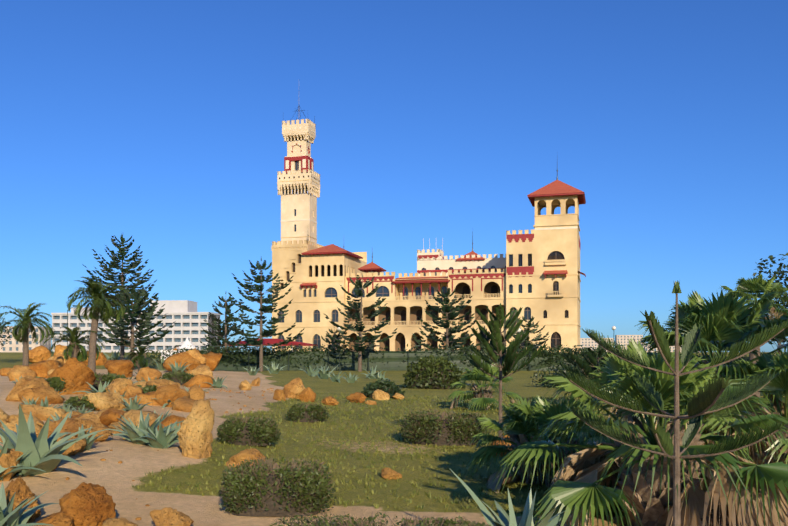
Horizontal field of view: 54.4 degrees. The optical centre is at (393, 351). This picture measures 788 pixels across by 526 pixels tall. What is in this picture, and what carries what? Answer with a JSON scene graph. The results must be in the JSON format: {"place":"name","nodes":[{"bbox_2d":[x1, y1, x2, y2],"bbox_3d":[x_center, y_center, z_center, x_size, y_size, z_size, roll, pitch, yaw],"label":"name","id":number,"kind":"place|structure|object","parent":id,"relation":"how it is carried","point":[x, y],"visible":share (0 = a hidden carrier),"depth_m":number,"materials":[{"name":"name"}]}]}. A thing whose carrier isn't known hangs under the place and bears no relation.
{"place":"outdoors","nodes":[
{"label":"outdoors","id":0,"kind":"place"},
{"bbox_2d":[0,326,50,351],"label":"building","id":1,"kind":"structure","parent":0,"point":[13,345],"depth_m":429.26,"materials":[{"name":"white paint"}]},
{"bbox_2d":[0,352,784,525],"bbox_3d":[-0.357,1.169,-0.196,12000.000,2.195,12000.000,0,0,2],"label":"ground","id":2,"kind":"structure","parent":0,"point":[112,476],"depth_m":13.08,"materials":[{"name":"beige sand"}]},
{"bbox_2d":[0,315,12,348],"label":"tree","id":3,"kind":"object","parent":2,"relation":"on","point":[5,328],"visible":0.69,"depth_m":112.97,"materials":[{"name":"green plant"}]},
{"bbox_2d":[0,448,22,481],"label":"rock","id":4,"kind":"object","parent":2,"relation":"on","point":[9,458],"visible":0.67,"depth_m":10.89,"materials":[{"name":"stone"}]},
{"bbox_2d":[0,413,40,440],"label":"rock","id":5,"kind":"object","parent":2,"relation":"on","point":[11,425],"visible":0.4,"depth_m":13.27,"materials":[{"name":"stone"}]},
{"bbox_2d":[7,365,36,380],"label":"rock","id":6,"kind":"object","parent":2,"relation":"on","point":[16,371],"visible":0.81,"depth_m":47.60,"materials":[{"name":"stone"}]},
{"bbox_2d":[5,476,40,523],"bbox_3d":[-4.622,1.831,9.243,0.666,0.624,0.789,0,0,-25],"label":"rock","id":7,"kind":"object","parent":2,"relation":"on","point":[20,487],"visible":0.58,"depth_m":9.24,"materials":[{"name":"stone"}]},
{"bbox_2d":[0,437,45,480],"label":"agave","id":8,"kind":"object","parent":2,"relation":"on","point":[4,451],"visible":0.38,"depth_m":10.82,"materials":[{"name":"green plant"}]},
{"bbox_2d":[0,496,49,525],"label":"agave","id":9,"kind":"object","parent":2,"relation":"on","point":[5,519],"visible":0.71,"depth_m":8.26,"materials":[{"name":"green plant"}]},
{"bbox_2d":[0,303,53,365],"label":"date palm","id":10,"kind":"object","parent":2,"relation":"on","point":[22,328],"visible":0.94,"depth_m":62.49,"materials":[{"name":"green plant"}]},
{"bbox_2d":[5,376,49,401],"bbox_3d":[-9.770,1.011,20.564,0.945,0.740,1.080,0,0,2],"label":"rock","id":11,"kind":"object","parent":2,"relation":"on","point":[24,382],"visible":0.52,"depth_m":20.33,"materials":[{"name":"stone"}]},
{"bbox_2d":[0,482,58,525],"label":"agave","id":12,"kind":"object","parent":2,"relation":"on","point":[18,517],"visible":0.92,"depth_m":8.60,"materials":[{"name":"green plant"}]},
{"bbox_2d":[29,345,50,362],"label":"rock","id":13,"kind":"object","parent":2,"relation":"on","point":[39,353],"visible":0.81,"depth_m":118.14,"materials":[{"name":"stone"}]},
{"bbox_2d":[18,387,64,403],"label":"rock","id":14,"kind":"object","parent":2,"relation":"on","point":[51,394],"visible":0.79,"depth_m":19.81,"materials":[{"name":"stone"}]},
{"bbox_2d":[18,404,65,420],"bbox_3d":[-8.076,1.414,17.555,0.986,0.468,0.827,0,0,2],"label":"rock","id":15,"kind":"object","parent":2,"relation":"on","point":[41,413],"visible":0.58,"depth_m":17.34,"materials":[{"name":"stone"}]},
{"bbox_2d":[28,360,59,377],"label":"rock","id":16,"kind":"object","parent":2,"relation":"on","point":[41,368],"visible":0.44,"depth_m":48.54,"materials":[{"name":"stone"}]},
{"bbox_2d":[36,376,69,391],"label":"shrub","id":17,"kind":"object","parent":2,"relation":"on","point":[55,382],"visible":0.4,"depth_m":21.91,"materials":[{"name":"green plant"}]},
{"bbox_2d":[0,404,106,476],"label":"agave","id":18,"kind":"object","parent":2,"relation":"on","point":[44,453],"visible":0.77,"depth_m":11.21,"materials":[{"name":"green plant"}]},
{"bbox_2d":[35,510,73,525],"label":"rock","id":19,"kind":"object","parent":2,"relation":"on","point":[61,518],"visible":0.83,"depth_m":8.52,"materials":[{"name":"stone"}]},
{"bbox_2d":[47,357,95,394],"bbox_3d":[-9.609,0.733,22.599,0.948,1.156,1.391,0,0,39],"label":"rock","id":20,"kind":"object","parent":2,"relation":"on","point":[74,373],"visible":0.62,"depth_m":22.41,"materials":[{"name":"stone"}]},
{"bbox_2d":[57,434,85,455],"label":"rock","id":21,"kind":"object","parent":2,"relation":"on","point":[76,447],"visible":0.38,"depth_m":12.46,"materials":[{"name":"stone"}]},
{"bbox_2d":[43,326,106,361],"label":"date palm","id":22,"kind":"object","parent":2,"relation":"on","point":[75,347],"visible":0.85,"depth_m":60.41,"materials":[{"name":"green plant"}]},
{"bbox_2d":[40,417,112,441],"bbox_3d":[-5.722,1.438,13.852,0.832,0.514,1.219,0,0,40],"label":"rock","id":23,"kind":"object","parent":2,"relation":"on","point":[71,425],"visible":0.48,"depth_m":13.69,"materials":[{"name":"stone"}]},
{"bbox_2d":[64,396,95,409],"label":"shrub","id":24,"kind":"object","parent":2,"relation":"on","point":[76,401],"visible":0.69,"depth_m":19.26,"materials":[{"name":"green plant"}]},
{"bbox_2d":[59,482,115,525],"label":"rock","id":25,"kind":"object","parent":2,"relation":"on","point":[86,504],"visible":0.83,"depth_m":8.85,"materials":[{"name":"stone"}]},
{"bbox_2d":[74,412,101,423],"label":"rock","id":26,"kind":"object","parent":2,"relation":"on","point":[94,417],"visible":0.31,"depth_m":16.43,"materials":[{"name":"stone"}]},
{"bbox_2d":[78,424,103,449],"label":"agave","id":27,"kind":"object","parent":2,"relation":"on","point":[90,441],"visible":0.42,"depth_m":12.94,"materials":[{"name":"green plant"}]},
{"bbox_2d":[73,380,109,392],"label":"agave","id":28,"kind":"object","parent":2,"relation":"on","point":[101,388],"visible":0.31,"depth_m":21.45,"materials":[{"name":"green plant"}]},
{"bbox_2d":[81,351,107,365],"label":"rock","id":29,"kind":"object","parent":2,"relation":"on","point":[102,359],"visible":0.33,"depth_m":113.82,"materials":[{"name":"stone"}]},
{"bbox_2d":[66,276,138,373],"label":"date palm","id":30,"kind":"object","parent":2,"relation":"on","point":[97,294],"visible":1,"depth_m":60.22,"materials":[{"name":"green plant"}]},
{"bbox_2d":[78,392,129,410],"bbox_3d":[-7.563,1.298,19.799,1.202,0.567,1.211,0,0,19],"label":"rock","id":31,"kind":"object","parent":2,"relation":"on","point":[104,400],"visible":0.75,"depth_m":19.40,"materials":[{"name":"stone"}]},
{"bbox_2d":[92,372,127,389],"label":"shrub","id":32,"kind":"object","parent":2,"relation":"on","point":[106,378],"visible":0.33,"depth_m":24.01,"materials":[{"name":"green plant"}]},
{"bbox_2d":[99,408,126,425],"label":"rock","id":33,"kind":"object","parent":2,"relation":"on","point":[108,417],"visible":0.35,"depth_m":16.39,"materials":[{"name":"stone"}]},
{"bbox_2d":[105,379,127,392],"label":"rock","id":34,"kind":"object","parent":2,"relation":"on","point":[118,385],"visible":0.38,"depth_m":21.22,"materials":[{"name":"stone"}]},
{"bbox_2d":[104,360,133,377],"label":"rock","id":35,"kind":"object","parent":2,"relation":"on","point":[123,367],"visible":0.75,"depth_m":43.13,"materials":[{"name":"stone"}]},
{"bbox_2d":[102,517,137,525],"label":"rock","id":36,"kind":"object","parent":2,"relation":"on","point":[121,521],"visible":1,"depth_m":8.48,"materials":[{"name":"stone"}]},
{"bbox_2d":[84,234,158,359],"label":"conifer tree","id":37,"kind":"object","parent":2,"relation":"on","point":[121,276],"visible":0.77,"depth_m":99.97,"materials":[{"name":"green plant"}]},
{"bbox_2d":[120,385,142,398],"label":"rock","id":38,"kind":"object","parent":2,"relation":"on","point":[132,389],"visible":0.31,"depth_m":21.38,"materials":[{"name":"stone"}]},
{"bbox_2d":[108,414,161,433],"bbox_3d":[-5.445,1.562,16.215,1.085,0.480,1.359,0,0,-25],"label":"rock","id":39,"kind":"object","parent":2,"relation":"on","point":[115,424],"visible":0.12,"depth_m":15.85,"materials":[{"name":"stone"}]},
{"bbox_2d":[51,300,220,351],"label":"hotel","id":40,"kind":"structure","parent":2,"relation":"on","point":[187,317],"depth_m":330.59,"materials":[{"name":"white paint"}]},
{"bbox_2d":[120,395,151,411],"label":"agave","id":41,"kind":"object","parent":2,"relation":"on","point":[134,405],"visible":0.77,"depth_m":19.44,"materials":[{"name":"green plant"}]},
{"bbox_2d":[97,285,175,369],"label":"conifer tree","id":42,"kind":"object","parent":2,"relation":"on","point":[135,311],"visible":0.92,"depth_m":90.64,"materials":[{"name":"green plant"}]},
{"bbox_2d":[118,409,159,424],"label":"rock","id":43,"kind":"object","parent":2,"relation":"on","point":[133,415],"visible":0.23,"depth_m":15.97,"materials":[{"name":"stone"}]},
{"bbox_2d":[124,344,155,370],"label":"shrub","id":44,"kind":"object","parent":2,"relation":"on","point":[141,361],"visible":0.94,"depth_m":62.20,"materials":[{"name":"green plant"}]},
{"bbox_2d":[1,388,280,519],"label":"pebbles","id":45,"kind":"object","parent":2,"relation":"on","point":[119,462],"visible":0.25,"depth_m":22.08,"materials":[{"name":"stone"}]},
{"bbox_2d":[128,391,159,405],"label":"rock","id":46,"kind":"object","parent":2,"relation":"on","point":[147,397],"visible":0.29,"depth_m":21.19,"materials":[{"name":"stone"}]},
{"bbox_2d":[107,411,182,444],"bbox_3d":[-4.691,1.398,14.070,1.527,0.670,1.452,0,0,2],"label":"agave","id":47,"kind":"object","parent":2,"relation":"on","point":[133,432],"visible":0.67,"depth_m":14.04,"materials":[{"name":"green plant"}]},
{"bbox_2d":[136,367,161,381],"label":"rock","id":48,"kind":"object","parent":2,"relation":"on","point":[146,372],"visible":0.88,"depth_m":41.03,"materials":[{"name":"stone"}]},
{"bbox_2d":[131,421,179,448],"bbox_3d":[-4.264,1.557,13.868,1.232,0.646,1.059,0,0,-42],"label":"agave","id":49,"kind":"object","parent":2,"relation":"on","point":[161,439],"visible":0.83,"depth_m":13.68,"materials":[{"name":"green plant"}]},
{"bbox_2d":[145,379,179,388],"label":"rock","id":50,"kind":"object","parent":2,"relation":"on","point":[160,382],"visible":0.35,"depth_m":22.74,"materials":[{"name":"stone"}]},
{"bbox_2d":[157,415,183,430],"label":"rock","id":51,"kind":"object","parent":2,"relation":"on","point":[167,420],"visible":0.29,"depth_m":15.84,"materials":[{"name":"stone"}]},
{"bbox_2d":[150,507,193,525],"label":"rock","id":52,"kind":"object","parent":2,"relation":"on","point":[167,516],"visible":1,"depth_m":8.90,"materials":[{"name":"stone"}]},
{"bbox_2d":[155,384,189,406],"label":"rock","id":53,"kind":"object","parent":2,"relation":"on","point":[171,392],"visible":0.6,"depth_m":21.29,"materials":[{"name":"stone"}]},
{"bbox_2d":[159,370,194,384],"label":"shrub","id":54,"kind":"object","parent":2,"relation":"on","point":[181,378],"visible":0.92,"depth_m":38.51,"materials":[{"name":"green plant"}]},
{"bbox_2d":[168,361,189,372],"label":"agave","id":55,"kind":"object","parent":2,"relation":"on","point":[177,368],"visible":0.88,"depth_m":47.60,"materials":[{"name":"green plant"}]},
{"bbox_2d":[161,337,197,359],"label":"tent","id":56,"kind":"object","parent":2,"relation":"on","point":[186,343],"visible":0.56,"depth_m":92.99,"materials":[{"name":"white fabric"}]},
{"bbox_2d":[163,351,200,371],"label":"rock","id":57,"kind":"object","parent":2,"relation":"on","point":[182,358],"visible":0.62,"depth_m":49.45,"materials":[{"name":"stone"}]},
{"bbox_2d":[171,397,197,411],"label":"rock","id":58,"kind":"object","parent":2,"relation":"on","point":[183,404],"visible":0.56,"depth_m":20.50,"materials":[{"name":"stone"}]},
{"bbox_2d":[177,399,214,458],"bbox_3d":[-3.423,1.354,13.350,0.623,1.064,0.725,0,0,32],"label":"rock","id":59,"kind":"object","parent":2,"relation":"on","point":[195,436],"visible":0.98,"depth_m":13.18,"materials":[{"name":"stone"}]},
{"bbox_2d":[188,384,204,399],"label":"rock","id":60,"kind":"object","parent":2,"relation":"on","point":[196,392],"visible":0.67,"depth_m":22.56,"materials":[{"name":"stone"}]},
{"bbox_2d":[186,348,206,364],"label":"rock","id":61,"kind":"object","parent":2,"relation":"on","point":[195,353],"visible":0.29,"depth_m":50.30,"materials":[{"name":"stone"}]},
{"bbox_2d":[181,374,214,387],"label":"rock","id":62,"kind":"object","parent":2,"relation":"on","point":[199,379],"visible":0.69,"depth_m":37.53,"materials":[{"name":"stone"}]},
{"bbox_2d":[192,364,212,376],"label":"rock","id":63,"kind":"object","parent":2,"relation":"on","point":[203,369],"visible":0.44,"depth_m":40.47,"materials":[{"name":"stone"}]},
{"bbox_2d":[201,352,221,370],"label":"rock","id":64,"kind":"object","parent":2,"relation":"on","point":[212,359],"visible":0.56,"depth_m":53.30,"materials":[{"name":"stone"}]},
{"bbox_2d":[205,375,227,388],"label":"agave","id":65,"kind":"object","parent":2,"relation":"on","point":[218,383],"visible":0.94,"depth_m":37.54,"materials":[{"name":"green plant"}]},
{"bbox_2d":[199,318,234,354],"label":"conifer tree","id":66,"kind":"object","parent":2,"relation":"on","point":[210,339],"visible":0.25,"depth_m":99.95,"materials":[{"name":"green plant"}]},
{"bbox_2d":[201,291,247,352],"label":"conifer tree","id":67,"kind":"object","parent":2,"relation":"on","point":[225,329],"visible":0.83,"depth_m":91.90,"materials":[{"name":"green plant"}]},
{"bbox_2d":[224,448,265,466],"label":"rock","id":68,"kind":"object","parent":2,"relation":"on","point":[253,453],"visible":0.69,"depth_m":12.72,"materials":[{"name":"stone"}]},
{"bbox_2d":[217,416,281,445],"bbox_3d":[-2.907,1.569,15.381,1.286,0.575,0.820,0,0,2],"label":"shrub","id":69,"kind":"object","parent":2,"relation":"on","point":[258,431],"visible":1,"depth_m":15.12,"materials":[{"name":"green plant"}]},
{"bbox_2d":[212,258,303,371],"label":"conifer tree","id":70,"kind":"object","parent":2,"relation":"on","point":[269,332],"visible":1,"depth_m":84.56,"materials":[{"name":"green plant"}]},
{"bbox_2d":[219,339,317,352],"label":"canopy","id":71,"kind":"object","parent":2,"relation":"on","point":[270,341],"visible":0.25,"depth_m":104.14,"materials":[{"name":"red fabric"}]},
{"bbox_2d":[263,362,286,373],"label":"agave","id":72,"kind":"object","parent":2,"relation":"on","point":[273,369],"visible":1,"depth_m":57.44,"materials":[{"name":"green plant"}]},
{"bbox_2d":[219,457,336,515],"bbox_3d":[-1.510,1.755,10.130,1.543,0.684,0.970,0,0,2],"label":"shrub","id":73,"kind":"object","parent":2,"relation":"on","point":[275,489],"visible":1,"depth_m":9.82,"materials":[{"name":"green plant"}]},
{"bbox_2d":[273,389,285,400],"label":"rock","id":74,"kind":"object","parent":2,"relation":"on","point":[279,394],"visible":0.88,"depth_m":27.71,"materials":[{"name":"stone"}]},
{"bbox_2d":[283,377,305,398],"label":"rock","id":75,"kind":"object","parent":2,"relation":"on","point":[295,387],"visible":0.71,"depth_m":30.00,"materials":[{"name":"stone"}]},
{"bbox_2d":[284,403,329,421],"bbox_3d":[-2.305,1.590,20.376,1.193,0.508,0.674,0,0,2],"label":"shrub","id":76,"kind":"object","parent":2,"relation":"on","point":[309,413],"visible":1,"depth_m":20.15,"materials":[{"name":"green plant"}]},
{"bbox_2d":[299,387,315,401],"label":"rock","id":77,"kind":"object","parent":2,"relation":"on","point":[307,394],"visible":0.9,"depth_m":28.21,"materials":[{"name":"stone"}]},
{"bbox_2d":[313,366,336,378],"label":"agave","id":78,"kind":"object","parent":2,"relation":"on","point":[323,374],"visible":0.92,"depth_m":52.79,"materials":[{"name":"green plant"}]},
{"bbox_2d":[321,396,338,405],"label":"rock","id":79,"kind":"object","parent":2,"relation":"on","point":[330,400],"visible":0.81,"depth_m":27.26,"materials":[{"name":"stone"}]},
{"bbox_2d":[321,328,346,350],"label":"conifer tree","id":80,"kind":"object","parent":2,"relation":"on","point":[329,342],"visible":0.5,"depth_m":92.87,"materials":[{"name":"green plant"}]},
{"bbox_2d":[346,392,366,402],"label":"rock","id":81,"kind":"object","parent":2,"relation":"on","point":[357,397],"visible":0.77,"depth_m":29.91,"materials":[{"name":"stone"}]},
{"bbox_2d":[325,274,397,371],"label":"conifer tree","id":82,"kind":"object","parent":2,"relation":"on","point":[359,347],"visible":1,"depth_m":84.41,"materials":[{"name":"green plant"}]},
{"bbox_2d":[269,511,490,525],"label":"shrub","id":83,"kind":"object","parent":2,"relation":"on","point":[440,521],"visible":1,"depth_m":7.57,"materials":[{"name":"green plant"}]},
{"bbox_2d":[372,389,389,399],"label":"rock","id":84,"kind":"object","parent":2,"relation":"on","point":[377,394],"visible":0.92,"depth_m":32.45,"materials":[{"name":"stone"}]},
{"bbox_2d":[361,379,405,397],"bbox_3d":[-0.481,1.651,34.473,2.023,0.942,1.171,0,0,2],"label":"shrub","id":85,"kind":"object","parent":2,"relation":"on","point":[391,388],"visible":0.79,"depth_m":34.23,"materials":[{"name":"green plant"}]},
{"bbox_2d":[111,343,657,370],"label":"long hedge","id":86,"kind":"object","parent":2,"relation":"on","point":[313,357],"visible":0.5,"depth_m":88.36,"materials":[{"name":"green plant"}]},
{"bbox_2d":[381,468,401,479],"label":"rock","id":87,"kind":"object","parent":2,"relation":"on","point":[388,473],"visible":0.9,"depth_m":12.47,"materials":[{"name":"stone"}]},
{"bbox_2d":[271,106,585,351],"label":"palace","id":88,"kind":"structure","parent":2,"relation":"on","point":[536,273],"depth_m":172.81,"materials":[{"name":"paint"}]},
{"bbox_2d":[402,354,465,388],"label":"shrub","id":89,"kind":"object","parent":2,"relation":"on","point":[431,372],"visible":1,"depth_m":44.20,"materials":[{"name":"green plant"}]},
{"bbox_2d":[397,409,489,445],"bbox_3d":[1.117,1.635,16.863,2.087,0.746,1.220,0,0,2],"label":"shrub","id":90,"kind":"object","parent":2,"relation":"on","point":[437,429],"visible":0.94,"depth_m":16.51,"materials":[{"name":"green plant"}]},
{"bbox_2d":[132,392,757,514],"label":"grass tufts","id":91,"kind":"object","parent":2,"relation":"on","point":[376,505],"visible":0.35,"depth_m":15.19,"materials":[{"name":"green plant"}]},
{"bbox_2d":[413,288,481,350],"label":"conifer tree","id":92,"kind":"object","parent":2,"relation":"on","point":[450,340],"visible":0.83,"depth_m":91.11,"materials":[{"name":"green plant"}]},
{"bbox_2d":[446,363,520,412],"bbox_3d":[3.176,1.633,28.344,2.885,2.550,2.870,0,0,-29],"label":"fan palm","id":93,"kind":"object","parent":2,"relation":"on","point":[481,396],"visible":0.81,"depth_m":28.02,"materials":[{"name":"green plant"}]},
{"bbox_2d":[465,303,546,437],"bbox_3d":[2.246,0.631,15.333,1.631,3.241,1.624,0,0,2],"label":"conifer tree","id":94,"kind":"object","parent":2,"relation":"on","point":[510,358],"visible":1,"depth_m":15.22,"materials":[{"name":"green plant"}]},
{"bbox_2d":[449,468,573,525],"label":"agave","id":95,"kind":"object","parent":2,"relation":"on","point":[503,519],"visible":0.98,"depth_m":8.10,"materials":[{"name":"green plant"}]},
{"bbox_2d":[467,395,585,488],"bbox_3d":[2.196,1.683,12.351,2.076,1.991,2.341,0,0,2],"label":"fan palm","id":96,"kind":"object","parent":2,"relation":"on","point":[516,429],"visible":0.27,"depth_m":12.16,"materials":[{"name":"green plant"}]},
{"bbox_2d":[507,315,549,349],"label":"conifer tree","id":97,"kind":"object","parent":2,"relation":"on","point":[537,338],"visible":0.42,"depth_m":91.05,"materials":[{"name":"green plant"}]},
{"bbox_2d":[466,393,621,508],"bbox_3d":[2.545,1.921,11.850,2.876,2.812,3.313,0,0,2],"label":"fan palm","id":98,"kind":"object","parent":2,"relation":"on","point":[541,417],"visible":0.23,"depth_m":11.73,"materials":[{"name":"green plant"}]},
{"bbox_2d":[529,363,603,387],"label":"hedge","id":99,"kind":"object","parent":2,"relation":"on","point":[558,370],"visible":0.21,"depth_m":45.70,"materials":[{"name":"green plant"}]},
{"bbox_2d":[558,346,624,406],"bbox_3d":[7.993,1.032,29.975,3.115,2.609,3.083,0,0,2],"label":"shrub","id":100,"kind":"object","parent":2,"relation":"on","point":[587,363],"visible":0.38,"depth_m":29.59,"materials":[{"name":"green plant"}]},
{"bbox_2d":[491,337,787,525],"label":"fan palm","id":101,"kind":"object","parent":2,"relation":"on","point":[640,492],"visible":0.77,"depth_m":8.79,"materials":[{"name":"green plant"}]},
{"bbox_2d":[544,352,786,366],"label":"hedge","id":102,"kind":"object","parent":2,"relation":"on","point":[746,358],"visible":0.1,"depth_m":80.47,"materials":[{"name":"green plant"}]},
{"bbox_2d":[559,280,787,525],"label":"araucaria","id":103,"kind":"object","parent":2,"relation":"on","point":[707,400],"visible":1,"depth_m":7.59,"materials":[{"name":"green plant"}]},
{"bbox_2d":[608,288,787,463],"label":"fan palm","id":104,"kind":"object","parent":2,"relation":"on","point":[727,321],"visible":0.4,"depth_m":13.16,"materials":[{"name":"green plant"}]},
{"bbox_2d":[683,500,757,525],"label":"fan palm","id":105,"kind":"object","parent":2,"relation":"on","point":[719,514],"visible":0.33,"depth_m":8.24,"materials":[{"name":"plant"}]},
{"bbox_2d":[698,346,787,477],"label":"fan palm","id":106,"kind":"object","parent":2,"relation":"on","point":[773,363],"visible":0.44,"depth_m":11.81,"materials":[{"name":"green plant"}]},
{"bbox_2d":[720,274,787,396],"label":"fan palm","id":107,"kind":"object","parent":2,"relation":"on","point":[758,286],"visible":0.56,"depth_m":34.91,"materials":[{"name":"green plant"}]},
{"bbox_2d":[747,253,787,319],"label":"tree","id":108,"kind":"object","parent":2,"relation":"on","point":[779,268],"visible":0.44,"depth_m":68.93,"materials":[{"name":"green plant"}]},
{"bbox_2d":[0,0,787,351],"label":"sky","id":109,"kind":"structure","parent":0,"point":[157,123],"materials":[{"name":"blue"}]},
{"bbox_2d":[580,338,612,351],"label":"building","id":110,"kind":"structure","parent":0,"point":[587,342],"depth_m":891.75,"materials":[{"name":"white paint"}]},
{"bbox_2d":[615,335,642,349],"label":"building","id":111,"kind":"structure","parent":0,"point":[623,340],"depth_m":910.70,"materials":[{"name":"white paint"}]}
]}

